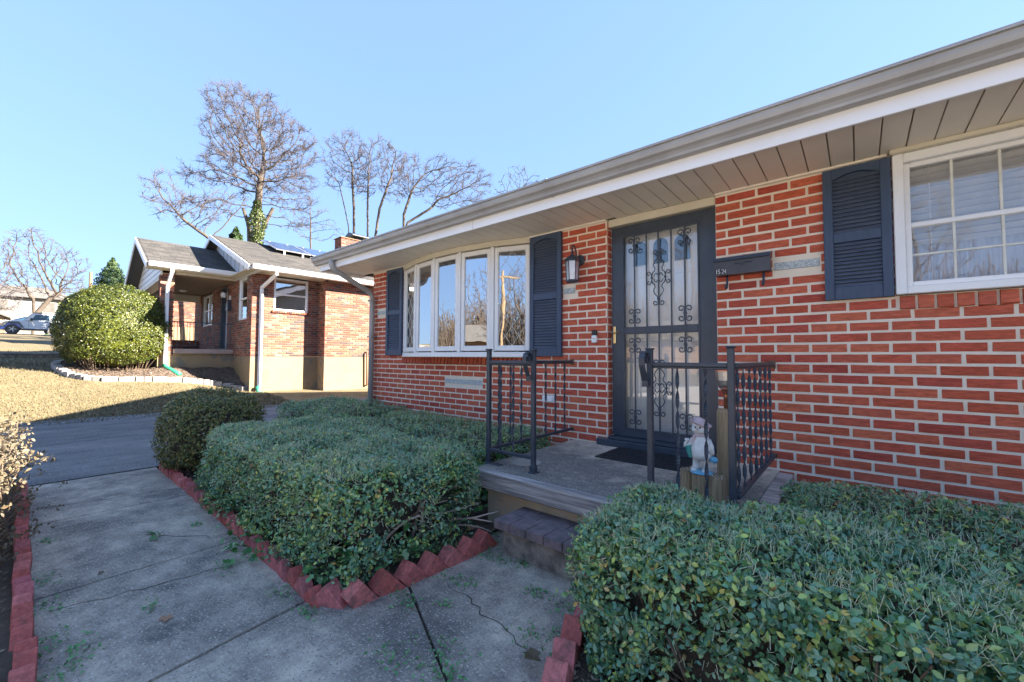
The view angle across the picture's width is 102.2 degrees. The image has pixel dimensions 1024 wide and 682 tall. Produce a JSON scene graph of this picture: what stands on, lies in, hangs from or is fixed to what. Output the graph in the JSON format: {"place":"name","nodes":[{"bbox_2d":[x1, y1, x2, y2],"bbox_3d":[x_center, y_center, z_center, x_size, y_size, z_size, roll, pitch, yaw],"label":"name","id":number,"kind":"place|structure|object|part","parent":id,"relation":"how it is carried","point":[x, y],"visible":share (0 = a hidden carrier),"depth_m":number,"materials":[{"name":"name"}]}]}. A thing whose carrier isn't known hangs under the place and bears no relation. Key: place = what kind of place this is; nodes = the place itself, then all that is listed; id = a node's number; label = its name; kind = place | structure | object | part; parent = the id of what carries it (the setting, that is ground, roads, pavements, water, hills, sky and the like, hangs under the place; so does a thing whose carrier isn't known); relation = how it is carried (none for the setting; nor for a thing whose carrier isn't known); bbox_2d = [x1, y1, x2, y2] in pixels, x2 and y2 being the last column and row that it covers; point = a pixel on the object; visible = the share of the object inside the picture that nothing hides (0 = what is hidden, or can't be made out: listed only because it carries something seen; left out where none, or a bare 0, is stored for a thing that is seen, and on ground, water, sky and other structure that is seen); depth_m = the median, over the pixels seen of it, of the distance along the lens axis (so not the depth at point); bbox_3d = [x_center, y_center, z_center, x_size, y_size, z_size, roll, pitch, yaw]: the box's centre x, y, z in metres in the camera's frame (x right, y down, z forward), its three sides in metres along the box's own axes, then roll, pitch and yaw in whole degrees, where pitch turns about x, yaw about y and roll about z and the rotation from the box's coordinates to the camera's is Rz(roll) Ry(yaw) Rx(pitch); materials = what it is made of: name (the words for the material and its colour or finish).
{"place":"outdoors","nodes":[
{"label":"outdoors","id":0,"kind":"place"},
{"bbox_2d":[0,398,367,486],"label":"driveway","id":1,"kind":"structure","parent":0,"point":[85,448],"depth_m":5.44,"materials":[{"name":"concrete"}]},
{"bbox_2d":[0,333,492,585],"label":"lawn","id":2,"kind":"structure","parent":0,"point":[18,340],"depth_m":9.88,"materials":[{"name":"beige plant"}]},
{"bbox_2d":[0,313,10,332],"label":"house","id":3,"kind":"structure","parent":2,"relation":"on","point":[4,317],"depth_m":40.40,"materials":[{"name":"white"}]},
{"bbox_2d":[0,487,14,681],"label":"garden bed","id":4,"kind":"object","parent":2,"relation":"on","point":[6,658],"visible":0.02,"depth_m":1.91,"materials":[{"name":"soil"}]},
{"bbox_2d":[8,481,38,681],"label":"brick edging","id":5,"kind":"object","parent":4,"relation":"on","point":[23,644],"visible":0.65,"depth_m":1.81,"materials":[{"name":"red brick"}]},
{"bbox_2d":[0,412,67,564],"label":"dry shrub","id":6,"kind":"object","parent":4,"relation":"on","point":[7,482],"visible":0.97,"depth_m":2.51,"materials":[{"name":"beige plant"}]},
{"bbox_2d":[0,237,24,311],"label":"bare tree","id":7,"kind":"object","parent":2,"relation":"on","point":[6,280],"visible":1,"depth_m":36.86,"materials":[{"name":"brown plant"}]},
{"bbox_2d":[0,317,50,334],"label":"parked car","id":8,"kind":"object","parent":2,"relation":"on","point":[22,318],"visible":0.27,"depth_m":35.05,"materials":[{"name":"blue paint"}]},
{"bbox_2d":[0,312,60,334],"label":"parked car","id":9,"kind":"object","parent":2,"relation":"on","point":[36,321],"visible":0.58,"depth_m":33.32,"materials":[{"name":"silver metal"}]},
{"bbox_3d":[-38.441,-1.902,33.699,0.015,0.460,0.960,-2,-3,40],"label":"side window","id":10,"kind":"part","parent":9,"relation":"part of","materials":[{"name":"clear glass"}]},
{"bbox_2d":[0,352,60,357],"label":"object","id":11,"kind":"object","parent":2,"relation":"on","point":[22,354],"visible":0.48,"depth_m":12.82,"materials":[{"name":"concrete"}]},
{"bbox_2d":[0,285,67,334],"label":"white house","id":12,"kind":"structure","parent":2,"relation":"on","point":[24,309],"depth_m":48.13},
{"bbox_2d":[0,299,8,310],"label":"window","id":13,"kind":"structure","parent":12,"relation":"in","point":[7,301],"depth_m":46.79,"materials":[{"name":"white"}]},
{"bbox_2d":[42,302,55,312],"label":"window","id":14,"kind":"structure","parent":12,"relation":"in","point":[50,308],"depth_m":49.40,"materials":[{"name":"white"}]},
{"bbox_2d":[0,226,93,333],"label":"bare tree","id":15,"kind":"object","parent":2,"relation":"on","point":[44,304],"visible":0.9,"depth_m":40.99,"materials":[{"name":"brown plant"}]},
{"bbox_2d":[45,257,128,334],"bbox_3d":[-32.298,-3.399,33.078,6.682,6.743,6.588,-2,-3,40],"label":"conifer","id":16,"kind":"object","parent":2,"relation":"on","point":[110,278],"visible":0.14,"depth_m":32.83,"materials":[{"name":"green plant"}]},
{"bbox_2d":[88,272,92,287],"bbox_3d":[-39.395,-3.302,38.520,0.277,6.283,0.276,-2,-3,40],"label":"utility pole","id":17,"kind":"object","parent":2,"relation":"on","point":[90,276],"visible":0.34,"depth_m":38.54,"materials":[{"name":"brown wood"}]},
{"bbox_2d":[0,341,289,426],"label":"grass","id":18,"kind":"structure","parent":2,"relation":"on","point":[116,401],"depth_m":8.90,"materials":[{"name":"beige plant"}]},
{"bbox_2d":[51,359,246,390],"bbox_3d":[-10.328,0.947,11.130,5.370,0.927,2.320,0,-2,3],"label":"paver edging","id":19,"kind":"object","parent":2,"relation":"on","point":[65,372],"visible":0.72,"depth_m":10.60,"materials":[{"name":"grey concrete"}]},
{"bbox_2d":[56,359,246,388],"bbox_3d":[-10.593,0.928,12.093,4.600,0.786,3.800,-2,-3,40],"label":"mulch bed","id":20,"kind":"object","parent":2,"relation":"on","point":[213,374],"visible":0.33,"depth_m":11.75,"materials":[{"name":"brown wood"}]},
{"bbox_2d":[47,282,172,370],"bbox_3d":[-10.960,-0.335,11.419,2.661,2.495,2.510,-2,-3,40],"label":"round bush","id":21,"kind":"object","parent":20,"relation":"on","point":[117,327],"visible":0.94,"depth_m":10.70,"materials":[{"name":"green plant"}]},
{"bbox_2d":[172,301,194,339],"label":"brick house","id":22,"kind":"structure","parent":2,"relation":"on","point":[184,311],"depth_m":21.44,"materials":[{"name":"red brick"}]},
{"bbox_2d":[137,162,252,238],"bbox_3d":[-15.951,-3.854,20.826,2.899,9.434,4.632,-2,-3,40],"label":"bare tree","id":23,"kind":"object","parent":2,"relation":"on","point":[182,217],"visible":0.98,"depth_m":20.54,"materials":[{"name":"brown plant"}]},
{"bbox_2d":[228,226,243,240],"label":"conifer","id":24,"kind":"object","parent":2,"relation":"on","point":[235,233],"visible":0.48,"depth_m":28.30,"materials":[{"name":"green plant"}]},
{"bbox_2d":[159,463,321,608],"bbox_3d":[-2.298,1.311,3.175,3.743,0.186,0.091,-2,-3,41],"label":"brick edging","id":25,"kind":"object","parent":2,"relation":"on","point":[307,592],"visible":0.52,"depth_m":2.46,"materials":[{"name":"red brick"}]},
{"bbox_2d":[171,76,322,243],"bbox_3d":[-16.086,-7.435,25.758,7.198,16.626,6.622,0,-2,13],"label":"bare tree","id":26,"kind":"object","parent":2,"relation":"on","point":[257,231],"visible":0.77,"depth_m":25.39,"materials":[{"name":"brown plant"}]},
{"bbox_2d":[124,232,373,391],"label":"brick house","id":27,"kind":"structure","parent":2,"relation":"on","point":[297,320],"depth_m":12.89,"materials":[{"name":"brown brick"}]},
{"bbox_2d":[173,321,233,346],"bbox_3d":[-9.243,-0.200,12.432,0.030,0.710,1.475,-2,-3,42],"label":"porch railing","id":28,"kind":"object","parent":27,"relation":"attached to","point":[201,336],"visible":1,"depth_m":12.37,"materials":[{"name":"black metal"}]},
{"bbox_2d":[203,294,212,326],"bbox_3d":[-11.381,-1.143,15.612,1.680,1.150,0.122,-2,-3,42],"label":"window","id":29,"kind":"structure","parent":27,"relation":"in","point":[207,318],"depth_m":15.81,"materials":[{"name":"white glass"}]},
{"bbox_2d":[220,290,228,297],"bbox_3d":[-9.362,-1.542,13.445,0.185,0.274,0.230,-1,-2,20],"label":"wall lantern","id":30,"kind":"object","parent":27,"relation":"attached to","point":[223,293],"depth_m":13.38,"materials":[{"name":"white glass"}]},
{"bbox_2d":[225,292,227,347],"bbox_3d":[-9.559,-0.749,13.989,0.820,1.990,0.050,-2,-3,42],"label":"front door","id":31,"kind":"structure","parent":27,"relation":"in","point":[227,292],"depth_m":14.19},
{"bbox_2d":[226,300,230,310],"bbox_3d":[-9.139,-1.137,13.306,0.240,0.335,0.113,-2,-3,42],"label":"mailbox","id":32,"kind":"object","parent":27,"relation":"attached to","point":[228,306],"visible":1,"depth_m":13.24,"materials":[{"name":"metal"}]},
{"bbox_2d":[239,278,247,319],"bbox_3d":[-8.085,-1.280,12.552,0.860,1.270,0.122,-2,-3,42],"label":"window","id":33,"kind":"structure","parent":27,"relation":"in","point":[243,283],"depth_m":12.65,"materials":[{"name":"white glass"}]},
{"bbox_2d":[261,240,310,257],"bbox_3d":[-8.264,-3.334,15.083,1.671,0.810,1.160,-2,-3,42],"label":"rooftop solar","id":34,"kind":"object","parent":27,"relation":"attached to","point":[283,247],"visible":0.88,"depth_m":14.87,"materials":[{"name":"glass"}]},
{"bbox_2d":[273,278,307,312],"bbox_3d":[-6.870,-1.388,12.759,0.320,0.985,0.970,-2,-3,42],"label":"window","id":35,"kind":"structure","parent":27,"relation":"in","point":[288,293],"depth_m":12.78,"materials":[{"name":"white glass"}]},
{"bbox_2d":[295,246,325,255],"bbox_3d":[-7.451,-3.295,15.972,1.671,0.810,1.190,-2,-3,42],"label":"rooftop solar","id":36,"kind":"object","parent":27,"relation":"attached to","point":[312,252],"visible":0.41,"depth_m":15.92,"materials":[{"name":"glass"}]},
{"bbox_2d":[293,194,344,248],"bbox_3d":[-12.841,-4.291,27.288,3.147,10.599,1.826,2,-3,-32],"label":"bare tree","id":37,"kind":"object","parent":2,"relation":"on","point":[310,218],"visible":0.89,"depth_m":27.24,"materials":[{"name":"brown plant"}]},
{"bbox_2d":[174,467,496,588],"bbox_3d":[-1.470,1.332,4.121,3.760,0.024,2.480,-2,-3,40],"label":"garden bed","id":38,"kind":"object","parent":2,"relation":"on","point":[393,569],"visible":0.04,"depth_m":2.67,"materials":[{"name":"soil"}]},
{"bbox_2d":[149,386,266,474],"bbox_3d":[-3.184,0.918,4.398,0.986,0.905,1.000,-2,-3,40],"label":"round bush","id":39,"kind":"object","parent":38,"relation":"on","point":[191,420],"visible":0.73,"depth_m":4.07,"materials":[{"name":"green plant"}]},
{"bbox_2d":[191,466,283,563],"bbox_3d":[-2.296,1.244,3.293,0.393,0.121,2.696,2,-3,-41],"label":"ivy","id":40,"kind":"object","parent":38,"relation":"on","point":[248,551],"visible":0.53,"depth_m":2.51,"materials":[{"name":"green plant"}]},
{"bbox_2d":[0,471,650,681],"bbox_3d":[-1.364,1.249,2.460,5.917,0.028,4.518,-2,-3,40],"label":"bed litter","id":41,"kind":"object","parent":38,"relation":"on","point":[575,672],"visible":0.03,"depth_m":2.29,"materials":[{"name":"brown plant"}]},
{"bbox_2d":[194,412,481,589],"bbox_3d":[-1.448,1.007,3.154,2.733,0.712,1.216,-2,-3,40],"label":"hedge","id":42,"kind":"object","parent":38,"relation":"on","point":[320,479],"visible":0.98,"depth_m":2.50,"materials":[{"name":"green plant"}]},
{"bbox_2d":[302,500,467,585],"bbox_3d":[-0.629,1.116,2.317,0.960,0.252,0.484,2,-3,-38],"label":"ivy","id":43,"kind":"object","parent":38,"relation":"on","point":[405,554],"visible":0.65,"depth_m":2.16,"materials":[{"name":"green plant"}]},
{"bbox_2d":[350,471,497,563],"bbox_3d":[-0.547,1.028,2.511,0.662,0.506,0.691,-2,-3,40],"label":"bare shrub","id":44,"kind":"object","parent":38,"relation":"on","point":[403,531],"visible":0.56,"depth_m":2.58,"materials":[{"name":"brown plant"}]},
{"bbox_2d":[342,409,551,502],"bbox_3d":[-0.799,1.087,4.326,2.504,0.641,1.182,-2,-3,40],"label":"hedge","id":45,"kind":"object","parent":38,"relation":"on","point":[470,434],"visible":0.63,"depth_m":3.97,"materials":[{"name":"green plant"}]},
{"bbox_2d":[453,451,501,516],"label":"ivy","id":46,"kind":"object","parent":38,"relation":"on","point":[484,497],"visible":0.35,"depth_m":3.03,"materials":[{"name":"green plant"}]},
{"bbox_2d":[275,395,411,431],"bbox_3d":[-2.435,1.145,5.965,2.196,0.651,1.313,-2,-3,40],"label":"hedge","id":47,"kind":"object","parent":2,"relation":"on","point":[341,407],"visible":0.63,"depth_m":5.75,"materials":[{"name":"green plant"}]},
{"bbox_2d":[319,126,372,233],"bbox_3d":[-12.849,-7.807,31.692,4.366,17.710,2.795,1,-2,-17],"label":"bare tree","id":48,"kind":"object","parent":2,"relation":"on","point":[351,176],"visible":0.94,"depth_m":31.98,"materials":[{"name":"brown plant"}]},
{"bbox_2d":[349,133,411,236],"bbox_3d":[-10.454,-7.776,32.826,4.983,17.837,3.378,1,-2,-21],"label":"bare tree","id":49,"kind":"object","parent":2,"relation":"on","point":[367,188],"visible":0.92,"depth_m":32.69,"materials":[{"name":"brown plant"}]},
{"bbox_2d":[313,528,497,608],"bbox_3d":[-0.498,1.267,2.279,1.100,0.196,0.218,2,-3,-38],"label":"brick edging","id":50,"kind":"object","parent":2,"relation":"on","point":[354,594],"visible":0.71,"depth_m":2.14,"materials":[{"name":"red brick"}]},
{"bbox_2d":[394,151,492,226],"bbox_3d":[-5.254,-6.701,32.106,8.043,16.010,4.323,0,-2,-4],"label":"bare tree","id":51,"kind":"object","parent":2,"relation":"on","point":[442,197],"visible":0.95,"depth_m":31.92,"materials":[{"name":"brown plant"}]},
{"bbox_2d":[493,165,541,195],"bbox_3d":[0.658,-6.537,34.346,4.654,16.502,2.392,0,-2,6],"label":"bare tree","id":52,"kind":"object","parent":2,"relation":"on","point":[515,181],"visible":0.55,"depth_m":34.34,"materials":[{"name":"grey plant"}]},
{"bbox_2d":[541,601,607,681],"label":"brick edging","id":53,"kind":"object","parent":2,"relation":"on","point":[568,648],"visible":0.51,"depth_m":1.58,"materials":[{"name":"red brick"}]},
{"bbox_2d":[572,639,682,681],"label":"garden bed","id":54,"kind":"object","parent":2,"relation":"on","point":[584,666],"depth_m":1.53,"materials":[{"name":"soil"}]},
{"bbox_2d":[556,481,1023,681],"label":"hedge","id":55,"kind":"object","parent":54,"relation":"on","point":[750,592],"visible":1,"depth_m":1.29,"materials":[{"name":"green plant"}]},
{"bbox_2d":[767,477,1023,651],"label":"hedge","id":56,"kind":"object","parent":54,"relation":"on","point":[1001,537],"visible":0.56,"depth_m":2.00,"materials":[{"name":"green plant"}]},
{"bbox_2d":[470,439,793,532],"bbox_3d":[0.830,1.141,2.913,1.805,0.462,1.407,-2,-3,40],"label":"porch landing","id":57,"kind":"object","parent":2,"relation":"on","point":[572,480],"visible":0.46,"depth_m":2.75,"materials":[{"name":"concrete"}]},
{"bbox_2d":[484,349,573,473],"bbox_3d":[0.344,0.501,3.414,0.477,0.855,1.292,-2,-3,40],"label":"iron railing","id":58,"kind":"object","parent":57,"relation":"on","point":[530,359],"visible":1,"depth_m":3.10,"materials":[{"name":"black metal"}]},
{"bbox_2d":[595,447,692,471],"bbox_3d":[1.061,0.920,3.257,0.670,0.012,0.445,-2,-3,40],"label":"doormat","id":59,"kind":"object","parent":57,"relation":"on","point":[639,457],"visible":0.88,"depth_m":3.22,"materials":[{"name":"black rubber"}]},
{"bbox_2d":[680,467,691,493],"bbox_3d":[1.031,0.818,2.429,0.082,0.146,0.080,-2,-3,40],"label":"log post","id":60,"kind":"object","parent":57,"relation":"on","point":[685,477],"visible":0.74,"depth_m":2.40,"materials":[{"name":"beige wood"}]},
{"bbox_2d":[692,473,708,498],"bbox_3d":[1.073,0.816,2.354,0.092,0.146,0.089,-2,-3,40],"label":"log post","id":61,"kind":"object","parent":57,"relation":"on","point":[699,482],"visible":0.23,"depth_m":2.32,"materials":[{"name":"beige wood"}]},
{"bbox_2d":[684,416,717,474],"bbox_3d":[1.088,0.593,2.364,0.176,0.314,0.128,-2,-3,40],"label":"figurine","id":62,"kind":"object","parent":61,"relation":"on","point":[694,445],"visible":0.9,"depth_m":2.34,"materials":[{"name":"white ceramic"}]},
{"bbox_2d":[638,345,777,508],"bbox_3d":[1.333,0.473,2.587,0.575,0.855,1.292,-2,-3,40],"label":"iron railing","id":63,"kind":"object","parent":57,"relation":"on","point":[739,492],"visible":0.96,"depth_m":2.24,"materials":[{"name":"black metal"}]},
{"bbox_2d":[709,473,725,503],"bbox_3d":[1.142,0.816,2.296,0.090,0.141,0.088,-2,-3,40],"label":"log post","id":64,"kind":"object","parent":57,"relation":"on","point":[717,487],"visible":0.98,"depth_m":2.26,"materials":[{"name":"beige wood"}]},
{"bbox_2d":[717,408,736,495],"bbox_3d":[1.266,0.646,2.435,0.108,0.494,0.108,-2,-3,40],"label":"log post","id":65,"kind":"object","parent":57,"relation":"on","point":[722,444],"visible":0.46,"depth_m":2.40,"materials":[{"name":"beige wood"}]},
{"bbox_2d":[714,369,735,408],"bbox_3d":[1.268,0.283,2.450,0.122,0.231,0.120,-2,-3,40],"label":"solar light","id":66,"kind":"object","parent":65,"relation":"on","point":[721,385],"visible":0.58,"depth_m":2.44,"materials":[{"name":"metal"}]},
{"bbox_2d":[310,20,1023,527],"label":"brick house","id":67,"kind":"structure","parent":2,"relation":"on","point":[878,214],"depth_m":2.86,"materials":[{"name":"red brick"}]},
{"bbox_2d":[401,237,529,356],"bbox_3d":[-0.381,-0.426,5.485,2.300,1.330,1.353,-2,-3,40],"label":"bow window","id":68,"kind":"structure","parent":67,"relation":"in","point":[468,300],"depth_m":4.84,"materials":[{"name":"glass"}]},
{"bbox_2d":[542,395,554,402],"bbox_3d":[0.366,0.592,4.210,0.145,0.070,0.037,-2,-3,40],"label":"outlet box","id":69,"kind":"object","parent":67,"relation":"attached to","point":[550,399],"visible":0.86,"depth_m":4.18,"materials":[{"name":"white plastic"}]},
{"bbox_2d":[564,245,584,282],"bbox_3d":[0.592,-0.739,3.969,0.136,0.376,0.204,-2,-3,40],"label":"wall lantern","id":70,"kind":"object","parent":67,"relation":"attached to","point":[578,260],"depth_m":3.93,"materials":[{"name":"black metal"}]},
{"bbox_2d":[591,330,596,342],"bbox_3d":[0.776,-0.042,3.897,0.050,0.120,0.033,-2,-3,40],"label":"doorbell","id":71,"kind":"object","parent":67,"relation":"attached to","point":[594,337],"visible":1,"depth_m":3.88,"materials":[{"name":"paint"}]},
{"bbox_2d":[625,225,698,434],"bbox_3d":[1.378,-0.095,3.694,0.880,2.000,0.056,-2,-3,40],"label":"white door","id":72,"kind":"structure","parent":67,"relation":"in","point":[664,236],"depth_m":3.69,"materials":[{"name":"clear glass"}]},
{"bbox_2d":[612,208,716,447],"bbox_3d":[1.271,-0.108,3.571,0.890,1.921,0.088,-2,-3,40],"label":"storm door","id":73,"kind":"structure","parent":67,"relation":"in","point":[705,327],"depth_m":3.54,"materials":[{"name":"black metal"}]},
{"bbox_2d":[713,251,771,288],"bbox_3d":[1.713,-0.522,3.075,0.374,0.265,0.119,-2,-3,40],"label":"mailbox","id":74,"kind":"object","parent":67,"relation":"attached to","point":[748,264],"visible":1,"depth_m":3.04,"materials":[{"name":"metal"}]},
{"bbox_2d":[889,119,1023,295],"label":"window","id":75,"kind":"structure","parent":67,"relation":"in","point":[958,200],"depth_m":2.46,"materials":[{"name":"white plastic"}]},
{"bbox_2d":[28,467,609,681],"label":"walkway","id":76,"kind":"structure","parent":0,"point":[473,621],"depth_m":1.93,"materials":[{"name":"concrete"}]},
{"bbox_2d":[147,531,163,540],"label":"ivy","id":77,"kind":"object","parent":76,"relation":"on","point":[153,537],"visible":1,"depth_m":2.67,"materials":[{"name":"green plant"}]},
{"bbox_2d":[158,613,173,621],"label":"fallen leaf","id":78,"kind":"object","parent":76,"relation":"on","point":[165,618],"visible":1,"depth_m":1.86,"materials":[{"name":"brown plant"}]},
{"bbox_2d":[31,519,591,681],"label":"clippings","id":79,"kind":"object","parent":76,"relation":"on","point":[83,641],"visible":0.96,"depth_m":1.75,"materials":[{"name":"green plant"}]},
{"bbox_2d":[371,516,501,594],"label":"clippings","id":80,"kind":"object","parent":76,"relation":"on","point":[453,545],"visible":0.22,"depth_m":2.48,"materials":[{"name":"green plant"}]},
{"bbox_2d":[523,647,541,661],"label":"fallen leaf","id":81,"kind":"object","parent":76,"relation":"on","point":[532,653],"visible":1,"depth_m":1.58,"materials":[{"name":"brown plant"}]},
{"bbox_2d":[494,507,633,593],"bbox_3d":[0.378,1.196,2.291,1.027,0.239,0.302,-2,-3,40],"label":"step","id":82,"kind":"object","parent":76,"relation":"on","point":[539,539],"visible":0.48,"depth_m":2.37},
{"bbox_2d":[0,0,1023,294],"label":"sky","id":83,"kind":"structure","parent":0,"point":[95,94],"materials":[{"name":"blue"}]}
]}

